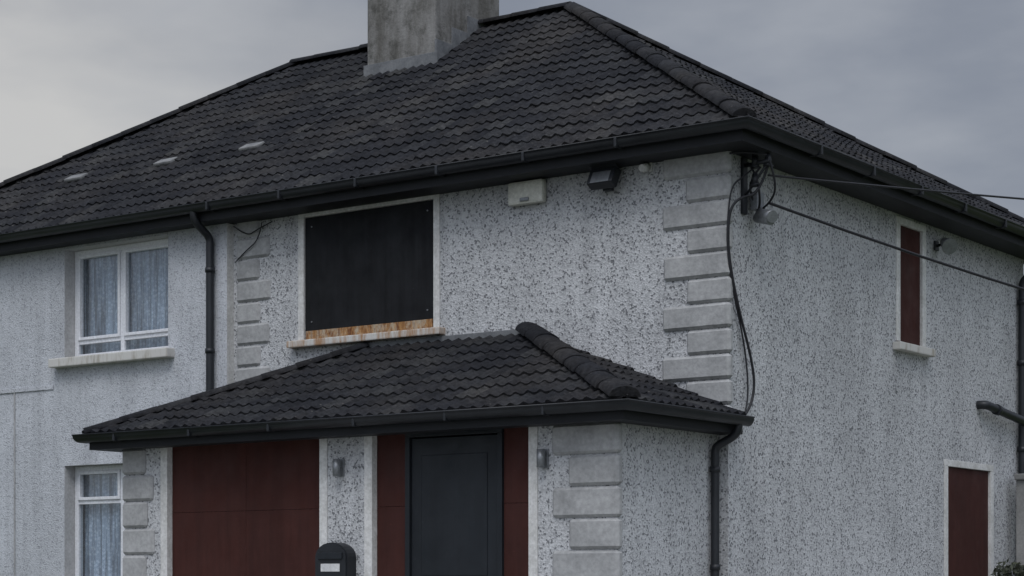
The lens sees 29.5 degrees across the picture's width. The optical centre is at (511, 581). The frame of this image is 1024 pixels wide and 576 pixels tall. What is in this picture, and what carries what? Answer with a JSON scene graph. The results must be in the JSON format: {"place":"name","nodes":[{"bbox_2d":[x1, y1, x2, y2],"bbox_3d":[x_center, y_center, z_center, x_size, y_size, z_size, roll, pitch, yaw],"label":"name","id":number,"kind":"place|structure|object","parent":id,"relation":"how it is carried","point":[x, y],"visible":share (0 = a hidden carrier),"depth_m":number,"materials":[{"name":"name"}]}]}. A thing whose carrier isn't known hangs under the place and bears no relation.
{"place":"outdoors","nodes":[
{"label":"outdoors","id":0,"kind":"place"},
{"bbox_2d":[78,256,83,340],"bbox_3d":[-4.863,-3.192,21.929,0.035,0.953,0.062,0,0,36],"label":"window sash","id":1,"kind":"object","parent":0,"point":[80,297],"depth_m":21.91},
{"bbox_2d":[80,251,117,259],"bbox_3d":[-4.601,-3.651,21.741,0.609,0.035,0.062,0,0,36],"label":"window sash","id":2,"kind":"object","parent":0,"point":[99,255],"depth_m":21.72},
{"bbox_2d":[80,334,117,340],"bbox_3d":[-4.601,-2.732,21.741,0.609,0.035,0.062,0,0,36],"label":"window sash","id":3,"kind":"object","parent":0,"point":[98,337],"depth_m":21.71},
{"bbox_2d":[79,337,120,344],"bbox_3d":[-4.590,-2.692,21.757,0.679,0.045,0.064,0,0,36],"label":"window transom","id":4,"kind":"object","parent":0,"point":[101,341],"depth_m":21.72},
{"bbox_2d":[118,250,120,336],"bbox_3d":[-4.340,-3.192,21.554,0.035,0.953,0.062,0,0,36],"label":"window sash","id":5,"kind":"object","parent":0,"point":[119,293],"depth_m":21.53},
{"bbox_2d":[79,238,167,255],"bbox_3d":[-4.252,-3.698,21.510,1.516,0.060,0.070,0,0,36],"label":"window frame head","id":6,"kind":"object","parent":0,"point":[124,247],"depth_m":21.50},
{"bbox_2d":[121,470,125,575],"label":"window mullion","id":7,"kind":"structure","parent":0,"point":[122,530],"depth_m":21.51},
{"bbox_2d":[118,470,120,498],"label":"window sash","id":8,"kind":"object","parent":7,"relation":"attached to","point":[119,484],"depth_m":21.53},
{"bbox_2d":[121,250,128,349],"bbox_3d":[-4.291,-3.114,21.541,0.060,1.108,0.066,0,0,36],"label":"window mullion","id":9,"kind":"structure","parent":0,"point":[124,344],"depth_m":21.51},
{"bbox_2d":[123,250,129,335],"bbox_3d":[-4.263,-3.192,21.498,0.035,0.953,0.062,0,0,36],"label":"window sash","id":10,"kind":"object","parent":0,"point":[126,292],"depth_m":21.48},
{"bbox_2d":[125,332,167,340],"bbox_3d":[-3.950,-2.692,21.297,0.777,0.045,0.064,0,0,36],"label":"window transom","id":11,"kind":"object","parent":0,"point":[146,336],"depth_m":21.31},
{"bbox_2d":[126,244,167,252],"bbox_3d":[-3.961,-3.651,21.282,0.707,0.035,0.062,0,0,36],"label":"window sash","id":12,"kind":"object","parent":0,"point":[147,248],"depth_m":21.27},
{"bbox_2d":[126,328,167,335],"bbox_3d":[-3.961,-2.732,21.282,0.707,0.035,0.062,0,0,36],"label":"window sash","id":13,"kind":"object","parent":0,"point":[146,332],"depth_m":21.27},
{"bbox_2d":[0,51,388,233],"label":"roof front slope","id":14,"kind":"structure","parent":0,"point":[203,143],"depth_m":22.60,"materials":[{"name":"tile"}]},
{"bbox_2d":[64,173,87,182],"bbox_3d":[-5.194,-4.812,23.165,0.280,0.106,0.151,0,0,36],"label":"roof vent tile","id":15,"kind":"object","parent":14,"relation":"on","point":[77,177],"visible":1,"depth_m":23.10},
{"bbox_2d":[0,61,296,188],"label":"front hip tiles","id":16,"kind":"object","parent":14,"relation":"on","point":[83,150],"visible":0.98,"depth_m":24.37,"materials":[{"name":"concrete"}]},
{"bbox_2d":[153,157,176,166],"bbox_3d":[-3.967,-4.812,22.285,0.280,0.106,0.151,0,0,36],"label":"roof vent tile","id":17,"kind":"object","parent":14,"relation":"on","point":[167,161],"visible":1,"depth_m":22.23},
{"bbox_2d":[238,141,264,151],"bbox_3d":[-2.878,-4.812,21.504,0.280,0.106,0.151,0,0,36],"label":"roof vent tile","id":18,"kind":"object","parent":14,"relation":"on","point":[256,145],"visible":1,"depth_m":21.45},
{"bbox_2d":[289,43,367,64],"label":"ridge tiles","id":19,"kind":"object","parent":14,"relation":"on","point":[336,53],"visible":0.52,"depth_m":24.27,"materials":[{"name":"tile"}]},
{"bbox_2d":[315,542,355,575],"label":"post box","id":20,"kind":"object","parent":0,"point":[334,559],"visible":1,"depth_m":17.30,"materials":[{"name":"black plastic"}]},
{"bbox_2d":[126,426,616,575],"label":"porch front wall","id":21,"kind":"structure","parent":0,"point":[346,509],"depth_m":17.32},
{"bbox_2d":[123,449,154,575],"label":"porch quoins","id":22,"kind":"object","parent":21,"relation":"attached to","point":[135,514],"visible":0.99,"depth_m":18.91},
{"bbox_2d":[246,439,318,510],"bbox_3d":[-2.079,-0.981,17.909,0.980,0.635,0.030,0,0,36],"label":"garage sheeting","id":23,"kind":"object","parent":21,"relation":"attached to","point":[282,475],"visible":0.77,"depth_m":17.92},
{"bbox_2d":[333,459,343,476],"bbox_3d":[-1.557,-1.020,17.376,0.070,0.160,0.104,0,0,36],"label":"porch wall light","id":24,"kind":"object","parent":21,"relation":"attached to","point":[338,467],"visible":1,"depth_m":17.34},
{"bbox_2d":[82,333,622,433],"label":"porch roof front","id":25,"kind":"structure","parent":21,"relation":"on","point":[511,369],"depth_m":17.75,"materials":[{"name":"tile"}]},
{"bbox_2d":[172,443,245,512],"bbox_3d":[-2.877,-0.981,18.481,0.980,0.635,0.031,0,0,36],"label":"garage sheeting","id":26,"kind":"object","parent":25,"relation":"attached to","point":[208,478],"visible":0.91,"depth_m":18.46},
{"bbox_2d":[172,511,245,575],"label":"garage sheeting","id":27,"kind":"object","parent":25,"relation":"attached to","point":[208,543],"visible":1,"depth_m":18.46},
{"bbox_2d":[83,342,368,432],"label":"porch hip tiles","id":28,"kind":"object","parent":25,"relation":"on","point":[230,386],"visible":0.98,"depth_m":19.11,"materials":[{"name":"concrete"}]},
{"bbox_2d":[246,509,318,575],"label":"garage sheeting","id":29,"kind":"object","parent":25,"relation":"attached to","point":[282,542],"visible":0.95,"depth_m":17.91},
{"bbox_2d":[89,397,742,451],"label":"porch fascia and soffit","id":30,"kind":"structure","parent":25,"relation":"attached to","point":[661,421],"depth_m":16.64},
{"bbox_2d":[71,398,754,443],"bbox_3d":[-1.092,-1.393,17.920,6.404,0.082,2.062,0,0,36],"label":"porch gutter","id":31,"kind":"object","parent":30,"relation":"attached to","point":[588,406],"visible":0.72,"depth_m":16.52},
{"bbox_2d":[360,329,518,348],"bbox_3d":[-0.661,-2.337,18.805,2.150,0.075,0.029,0,0,36],"label":"porch roof flashing","id":32,"kind":"object","parent":25,"relation":"on","point":[460,336],"visible":0.36,"depth_m":18.77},
{"bbox_2d":[515,322,640,396],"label":"porch hip tiles","id":33,"kind":"object","parent":25,"relation":"on","point":[593,374],"visible":1,"depth_m":16.44,"materials":[{"name":"concrete"}]},
{"bbox_3d":[-0.519,-1.336,16.752,1.873,0.071,0.112,0,0,36],"label":"door","id":34,"kind":"object","parent":25,"relation":"attached to","visible":0},
{"bbox_2d":[412,434,496,575],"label":"security door","id":35,"kind":"structure","parent":34,"relation":"attached to","point":[457,445],"depth_m":16.74,"materials":[{"name":"black metal"}]},
{"bbox_2d":[422,452,486,575],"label":"door panel","id":36,"kind":"structure","parent":35,"relation":"attached to","point":[454,514],"depth_m":16.74,"materials":[{"name":"black metal"}]},
{"bbox_2d":[537,449,548,467],"bbox_3d":[0.247,-1.020,16.082,0.070,0.160,0.104,0,0,36],"label":"porch wall light","id":37,"kind":"object","parent":21,"relation":"attached to","point":[542,458],"visible":1,"depth_m":16.05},
{"bbox_2d":[552,422,621,575],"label":"porch quoins","id":38,"kind":"object","parent":21,"relation":"attached to","point":[596,501],"visible":1,"depth_m":15.83,"materials":[{"name":"concrete"}]},
{"bbox_2d":[377,434,404,506],"bbox_3d":[-1.056,-0.981,17.175,0.350,0.635,0.030,0,0,36],"label":"door side panel","id":39,"kind":"structure","parent":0,"point":[390,470],"depth_m":17.16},
{"bbox_2d":[377,506,404,575],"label":"door side panel","id":40,"kind":"structure","parent":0,"point":[390,541],"depth_m":17.16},
{"bbox_2d":[405,438,413,575],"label":"door frame jamb","id":41,"kind":"object","parent":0,"point":[408,506],"depth_m":17.02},
{"bbox_2d":[405,429,503,437],"bbox_3d":[-0.492,-1.280,16.758,1.050,0.037,0.070,0,0,36],"label":"door frame head","id":42,"kind":"object","parent":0,"point":[456,433],"depth_m":16.72},
{"bbox_2d":[206,9,741,200],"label":"roof front slope","id":43,"kind":"structure","parent":0,"point":[554,78],"depth_m":19.76,"materials":[{"name":"tile"}]},
{"bbox_2d":[368,0,498,64],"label":"chimney stack","id":44,"kind":"object","parent":43,"relation":"on","point":[398,29],"visible":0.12,"depth_m":22.50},
{"bbox_2d":[364,51,437,76],"bbox_3d":[-1.290,-5.929,22.475,1.090,0.230,0.030,0,0,36],"label":"chimney apron flashing","id":45,"kind":"object","parent":44,"relation":"attached to","point":[407,62],"visible":0.56,"depth_m":22.45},
{"bbox_2d":[435,39,451,59],"bbox_3d":[-0.784,-6.005,22.309,0.025,0.380,0.310,0,0,36],"label":"chimney step flashing","id":46,"kind":"object","parent":44,"relation":"attached to","point":[442,48],"visible":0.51,"depth_m":22.25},
{"bbox_2d":[451,27,467,48],"bbox_3d":[-0.609,-6.206,22.553,0.025,0.380,0.310,0,0,36],"label":"chimney step flashing","id":47,"kind":"object","parent":44,"relation":"attached to","point":[458,37],"visible":0.51,"depth_m":22.50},
{"bbox_2d":[467,16,483,37],"bbox_3d":[-0.434,-6.408,22.796,0.025,0.380,0.310,0,0,36],"label":"chimney step flashing","id":48,"kind":"object","parent":44,"relation":"attached to","point":[473,24],"visible":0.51,"depth_m":22.74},
{"bbox_2d":[478,1,570,25],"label":"ridge tiles","id":49,"kind":"object","parent":43,"relation":"on","point":[542,10],"visible":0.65,"depth_m":22.55,"materials":[{"name":"tile"}]},
{"bbox_2d":[563,2,756,116],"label":"front hip tiles","id":50,"kind":"object","parent":43,"relation":"on","point":[730,105],"visible":1,"depth_m":18.53,"materials":[{"name":"concrete"}]},
{"bbox_2d":[497,433,504,575],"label":"door frame jamb","id":51,"kind":"object","parent":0,"point":[500,504],"depth_m":16.44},
{"bbox_2d":[0,0,1023,217],"label":"sky","id":52,"kind":"structure","parent":0,"point":[936,86],"materials":[{"name":"grey"}]},
{"bbox_2d":[504,427,527,502],"bbox_3d":[0.068,-0.981,16.368,0.313,0.635,0.032,0,0,36],"label":"door side panel","id":53,"kind":"structure","parent":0,"point":[515,465],"depth_m":16.37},
{"bbox_2d":[504,503,527,575],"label":"door side panel","id":54,"kind":"structure","parent":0,"point":[515,539],"depth_m":16.37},
{"bbox_2d":[568,344,745,414],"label":"porch roof side","id":55,"kind":"structure","parent":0,"point":[649,388],"depth_m":16.73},
{"bbox_2d":[617,423,717,575],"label":"porch side wall","id":56,"kind":"structure","parent":0,"point":[665,486],"depth_m":16.33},
{"bbox_2d":[711,424,742,575],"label":"porch downpipe","id":57,"kind":"object","parent":56,"relation":"attached to","point":[718,445],"visible":1,"depth_m":16.87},
{"bbox_2d":[710,466,719,472],"bbox_3d":[1.766,-0.975,16.904,0.092,0.050,0.092,0,0,36],"label":"pipe collar","id":58,"kind":"object","parent":57,"relation":"attached to","point":[714,468],"visible":1,"depth_m":16.87,"materials":[{"name":"black plastic"}]},
{"bbox_2d":[710,564,719,569],"bbox_3d":[1.766,-0.125,16.904,0.092,0.050,0.092,0,0,36],"label":"pipe collar","id":59,"kind":"object","parent":57,"relation":"attached to","point":[714,566],"visible":1,"depth_m":16.86,"materials":[{"name":"black plastic"}]},
{"bbox_2d":[617,27,1023,225],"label":"roof side slope","id":60,"kind":"structure","parent":0,"point":[771,113],"depth_m":20.71,"materials":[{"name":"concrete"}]},
{"bbox_2d":[573,2,1023,221],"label":"hip tiles","id":61,"kind":"object","parent":60,"relation":"attached to","point":[663,47],"visible":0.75,"depth_m":22.39,"materials":[{"name":"tile"}]},
{"label":"ground","id":62,"kind":"structure","parent":0,"visible":0},
{"bbox_2d":[0,223,226,575],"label":"front wall","id":63,"kind":"structure","parent":62,"relation":"on","point":[37,310],"depth_m":21.91,"materials":[{"name":"paint"}]},
{"bbox_2d":[14,393,14,575],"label":"wall cable","id":64,"kind":"object","parent":63,"relation":"attached to","point":[14,484],"depth_m":22.31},
{"bbox_2d":[0,385,53,393],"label":"render band","id":65,"kind":"object","parent":63,"relation":"attached to","point":[27,389],"visible":1,"depth_m":22.19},
{"bbox_2d":[75,467,82,575],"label":"window frame","id":66,"kind":"object","parent":63,"relation":"in","point":[78,539],"visible":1,"depth_m":21.94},
{"bbox_2d":[78,472,83,500],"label":"window sash","id":67,"kind":"object","parent":66,"relation":"attached to","point":[80,485],"depth_m":21.91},
{"bbox_2d":[79,499,120,504],"bbox_3d":[-4.590,-0.892,21.757,0.679,0.045,0.064,0,0,36],"label":"window transom","id":68,"kind":"object","parent":66,"relation":"attached to","point":[110,501],"depth_m":21.72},
{"bbox_2d":[80,496,117,499],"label":"window sash","id":69,"kind":"object","parent":68,"relation":"on","point":[100,498],"depth_m":21.70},
{"bbox_2d":[75,251,82,355],"bbox_3d":[-4.892,-3.114,21.970,0.060,1.228,0.070,0,0,36],"label":"window frame","id":70,"kind":"object","parent":63,"relation":"in","point":[78,349],"visible":0.56,"depth_m":21.94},
{"bbox_2d":[83,475,84,575],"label":"room interior","id":71,"kind":"object","parent":63,"relation":"attached to","point":[84,533],"visible":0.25,"depth_m":22.07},
{"bbox_2d":[85,474,120,575],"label":"lace curtain","id":72,"kind":"object","parent":71,"relation":"hanging from","point":[102,539],"visible":0.41,"depth_m":21.85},
{"bbox_2d":[83,260,84,353],"bbox_3d":[-4.121,-3.114,21.693,1.636,1.228,0.380,0,0,36],"label":"room interior","id":73,"kind":"object","parent":63,"relation":"attached to","point":[84,308],"visible":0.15,"depth_m":22.07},
{"bbox_2d":[85,248,167,353],"bbox_3d":[-4.208,-3.114,21.571,1.576,1.188,0.060,0,0,36],"label":"lace curtain","id":74,"kind":"object","parent":73,"relation":"hanging from","point":[149,290],"visible":0.6,"depth_m":21.57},
{"bbox_2d":[79,464,122,471],"bbox_3d":[-4.252,-1.268,21.510,1.516,0.060,0.070,0,0,36],"label":"window frame head","id":75,"kind":"object","parent":63,"relation":"in","point":[99,468],"depth_m":21.71},
{"bbox_2d":[80,470,117,474],"bbox_3d":[-4.601,-1.220,21.741,0.609,0.035,0.062,0,0,36],"label":"window sash","id":76,"kind":"object","parent":75,"relation":"attached to","point":[100,472],"depth_m":21.71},
{"bbox_2d":[48,347,174,368],"bbox_3d":[-4.367,-2.450,21.384,1.880,0.100,0.270,0,0,36],"label":"window sill","id":77,"kind":"structure","parent":63,"relation":"attached to","point":[117,357],"depth_m":21.22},
{"bbox_2d":[79,346,167,355],"bbox_3d":[-4.252,-2.530,21.510,1.516,0.060,0.070,0,0,36],"label":"window frame base","id":78,"kind":"object","parent":77,"relation":"on","point":[123,350],"visible":0.28,"depth_m":21.50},
{"bbox_2d":[0,211,223,256],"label":"fascia and soffit","id":79,"kind":"structure","parent":63,"relation":"attached to","point":[149,227],"depth_m":21.19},
{"bbox_2d":[0,202,206,242],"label":"gutter","id":80,"kind":"object","parent":79,"relation":"attached to","point":[198,207],"visible":0.27,"depth_m":20.98,"materials":[{"name":"black plastic"}]},
{"bbox_2d":[190,211,213,390],"bbox_3d":[-3.248,-2.630,20.353,0.085,2.460,0.303,0,0,41],"label":"front downpipe","id":81,"kind":"object","parent":63,"relation":"attached to","point":[199,226],"visible":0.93,"depth_m":20.40,"materials":[{"name":"black plastic"}]},
{"bbox_2d":[227,223,233,383],"bbox_3d":[-2.957,-1.280,20.416,0.001,5.160,0.100,0,0,36],"label":"end of insulation","id":82,"kind":"object","parent":63,"relation":"attached to","point":[230,303],"depth_m":20.42},
{"bbox_2d":[234,162,727,575],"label":"front wall","id":83,"kind":"structure","parent":62,"relation":"on","point":[575,261],"depth_m":18.03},
{"bbox_2d":[237,221,270,381],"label":"party quoins","id":84,"kind":"object","parent":83,"relation":"attached to","point":[248,313],"visible":0.81,"depth_m":20.28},
{"bbox_2d":[233,221,271,262],"bbox_3d":[-2.704,-3.540,20.247,0.555,0.390,0.032,0,0,36],"label":"loose cable","id":85,"kind":"object","parent":84,"relation":"attached to","point":[249,234],"visible":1,"depth_m":20.23,"materials":[{"name":"rubber"}]},
{"bbox_2d":[298,218,305,339],"bbox_3d":[-2.131,-3.095,19.933,0.075,1.250,0.102,0,0,36],"label":"front window surround jamb","id":86,"kind":"object","parent":83,"relation":"attached to","point":[301,281],"visible":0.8,"depth_m":19.89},
{"bbox_2d":[286,327,444,348],"bbox_3d":[-1.452,-2.425,19.392,1.980,0.070,0.190,0,0,36],"label":"front window sill","id":87,"kind":"structure","parent":83,"relation":"attached to","point":[379,336],"depth_m":19.27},
{"bbox_2d":[305,200,432,330],"bbox_3d":[-1.422,-3.139,19.416,1.700,1.154,0.035,0,0,36],"label":"front window board","id":88,"kind":"object","parent":83,"relation":"attached to","point":[369,267],"visible":1,"depth_m":19.39,"materials":[{"name":"wood"}]},
{"bbox_2d":[298,194,439,217],"bbox_3d":[-1.418,-3.751,19.421,1.830,0.059,0.102,0,0,36],"label":"front window surround head","id":89,"kind":"object","parent":83,"relation":"attached to","point":[372,206],"visible":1,"depth_m":19.36},
{"bbox_2d":[306,319,432,338],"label":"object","id":90,"kind":"object","parent":83,"relation":"attached to","point":[377,328],"visible":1,"depth_m":19.37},
{"bbox_2d":[433,198,439,326],"bbox_3d":[-0.705,-3.095,18.910,0.075,1.250,0.102,0,0,36],"label":"front window surround jamb","id":91,"kind":"object","parent":83,"relation":"attached to","point":[436,262],"visible":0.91,"depth_m":18.87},
{"bbox_2d":[508,179,545,206],"bbox_3d":[0.138,-3.640,18.194,0.400,0.220,0.100,0,0,36],"label":"alarm bell box","id":92,"kind":"object","parent":83,"relation":"attached to","point":[529,192],"visible":1,"depth_m":18.15,"materials":[{"name":"beige plastic"}]},
{"bbox_2d":[586,163,620,191],"bbox_3d":[0.843,-3.672,17.598,0.299,0.254,0.246,0,0,36],"label":"floodlight","id":93,"kind":"object","parent":83,"relation":"attached to","point":[605,178],"visible":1,"depth_m":17.53,"materials":[{"name":"black plastic"}]},
{"bbox_2d":[663,151,732,407],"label":"corner quoins","id":94,"kind":"object","parent":83,"relation":"attached to","point":[706,290],"visible":0.74,"depth_m":17.11,"materials":[{"name":"concrete"}]},
{"bbox_2d":[728,154,1023,575],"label":"side wall","id":95,"kind":"structure","parent":62,"relation":"on","point":[850,439],"depth_m":19.02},
{"bbox_2d":[212,129,1023,259],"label":"fascia and soffit","id":96,"kind":"structure","parent":95,"relation":"on","point":[790,160],"depth_m":18.47,"materials":[{"name":"plastic"}]},
{"bbox_2d":[203,115,1023,236],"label":"gutter","id":97,"kind":"object","parent":96,"relation":"attached to","point":[763,128],"visible":0.63,"depth_m":18.08,"materials":[{"name":"black plastic"}]},
{"bbox_2d":[613,137,623,149],"bbox_3d":[0.945,-3.877,17.200,0.030,0.086,0.138,0,0,36],"label":"gutter bracket","id":98,"kind":"object","parent":97,"relation":"attached to","point":[615,144],"visible":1,"depth_m":17.15,"materials":[{"name":"black plastic"}]},
{"bbox_2d":[639,163,652,172],"bbox_3d":[1.189,-3.724,17.429,0.100,0.111,0.117,0,0,36],"label":"motion sensor","id":99,"kind":"object","parent":96,"relation":"attached to","point":[645,167],"visible":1,"depth_m":17.41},
{"bbox_2d":[741,153,777,224],"bbox_3d":[2.207,-3.443,17.167,0.320,0.614,0.280,0,0,36],"label":"cable bracket","id":100,"kind":"object","parent":95,"relation":"attached to","point":[765,216],"visible":0.99,"depth_m":17.16,"materials":[{"name":"black plastic"}]},
{"bbox_2d":[726,151,1023,414],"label":"service cable","id":101,"kind":"object","parent":100,"relation":"attached to","point":[736,300],"visible":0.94,"depth_m":17.20,"materials":[{"name":"rubber"}]},
{"bbox_2d":[896,223,900,340],"bbox_3d":[3.909,-3.060,19.878,0.097,1.200,0.090,0,0,36],"label":"side window surround jamb","id":102,"kind":"object","parent":95,"relation":"attached to","point":[898,284],"visible":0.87,"depth_m":19.84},
{"bbox_2d":[896,216,925,232],"bbox_3d":[4.096,-3.696,20.138,0.097,0.071,0.730,0,0,36],"label":"side window surround head","id":103,"kind":"object","parent":95,"relation":"attached to","point":[909,224],"visible":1,"depth_m":20.10},
{"bbox_2d":[893,341,935,356],"bbox_3d":[4.130,-2.400,20.113,0.170,0.080,0.870,0,0,36],"label":"side window sill","id":104,"kind":"structure","parent":95,"relation":"attached to","point":[913,349],"depth_m":20.00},
{"bbox_2d":[901,226,919,345],"bbox_3d":[4.093,-3.059,20.140,0.040,1.198,0.570,0,0,36],"label":"side window board","id":105,"kind":"object","parent":104,"relation":"on","point":[910,295],"visible":0.76,"depth_m":20.16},
{"bbox_2d":[920,232,925,346],"bbox_3d":[4.282,-3.060,20.398,0.097,1.200,0.090,0,0,36],"label":"side window surround jamb","id":106,"kind":"object","parent":95,"relation":"attached to","point":[923,291],"visible":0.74,"depth_m":20.35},
{"bbox_2d":[934,237,957,254],"bbox_3d":[4.561,-3.545,20.523,0.164,0.200,0.285,0,0,-24],"label":"side spotlight","id":107,"kind":"object","parent":95,"relation":"attached to","point":[948,246],"visible":1,"depth_m":20.45,"materials":[{"name":"black plastic"}]},
{"bbox_2d":[944,459,993,471],"bbox_3d":[4.994,-1.276,21.389,0.097,0.071,1.370,0,0,36],"label":"lintel","id":108,"kind":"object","parent":95,"relation":"attached to","point":[966,465],"visible":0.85,"depth_m":21.32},
{"bbox_2d":[976,401,1023,425],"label":"side waste pipe","id":109,"kind":"object","parent":95,"relation":"attached to","point":[1006,413],"visible":0.99,"depth_m":21.81,"materials":[{"name":"black plastic"}]},
{"bbox_2d":[1018,276,1023,473],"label":"side downpipe","id":110,"kind":"object","parent":95,"relation":"attached to","point":[1021,379],"visible":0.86,"depth_m":22.45,"materials":[{"name":"black plastic"}]},
{"bbox_3d":[5.027,0.070,21.365,0.170,0.100,1.510,0,0,36],"label":"side lower sill","id":111,"kind":"object","parent":95,"relation":"attached to","visible":0},
{"bbox_2d":[944,466,947,575],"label":"side lower surround jamb","id":112,"kind":"object","parent":111,"relation":"on","point":[945,520],"visible":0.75,"depth_m":20.82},
{"bbox_2d":[948,467,987,575],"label":"side lower board","id":113,"kind":"object","parent":111,"relation":"on","point":[967,522],"visible":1,"depth_m":21.38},
{"bbox_2d":[987,471,993,575],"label":"side lower surround jamb","id":114,"kind":"object","parent":111,"relation":"on","point":[990,522],"visible":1,"depth_m":21.86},
{"bbox_2d":[989,558,1023,575],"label":"shrub","id":115,"kind":"object","parent":62,"relation":"on","point":[1018,568],"visible":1,"depth_m":21.21,"materials":[{"name":"green plant"}]},
{"bbox_2d":[1016,480,1023,564],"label":"garden wall","id":116,"kind":"structure","parent":62,"relation":"on","point":[1020,521],"depth_m":22.14,"materials":[{"name":"concrete"}]},
{"bbox_2d":[1014,473,1023,479],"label":"coping","id":117,"kind":"object","parent":116,"relation":"on","point":[1018,476],"visible":0.87,"depth_m":22.11,"materials":[{"name":"concrete"}]},
{"label":"driveway","id":118,"kind":"structure","parent":0,"visible":0},
{"bbox_2d":[161,447,171,575],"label":"garage surround jamb","id":119,"kind":"object","parent":118,"relation":"on","point":[166,511],"visible":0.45,"depth_m":18.72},
{"bbox_2d":[319,439,327,546],"bbox_3d":[-1.672,-0.025,17.579,0.090,2.550,0.112,0,0,36],"label":"garage surround jamb","id":120,"kind":"object","parent":118,"relation":"on","point":[323,491],"visible":0.39,"depth_m":17.53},
{"bbox_2d":[364,436,376,575],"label":"door surround jamb","id":121,"kind":"object","parent":118,"relation":"on","point":[370,505],"depth_m":17.23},
{"bbox_2d":[528,427,537,575],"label":"door surround jamb","id":122,"kind":"object","parent":118,"relation":"on","point":[532,504],"depth_m":16.19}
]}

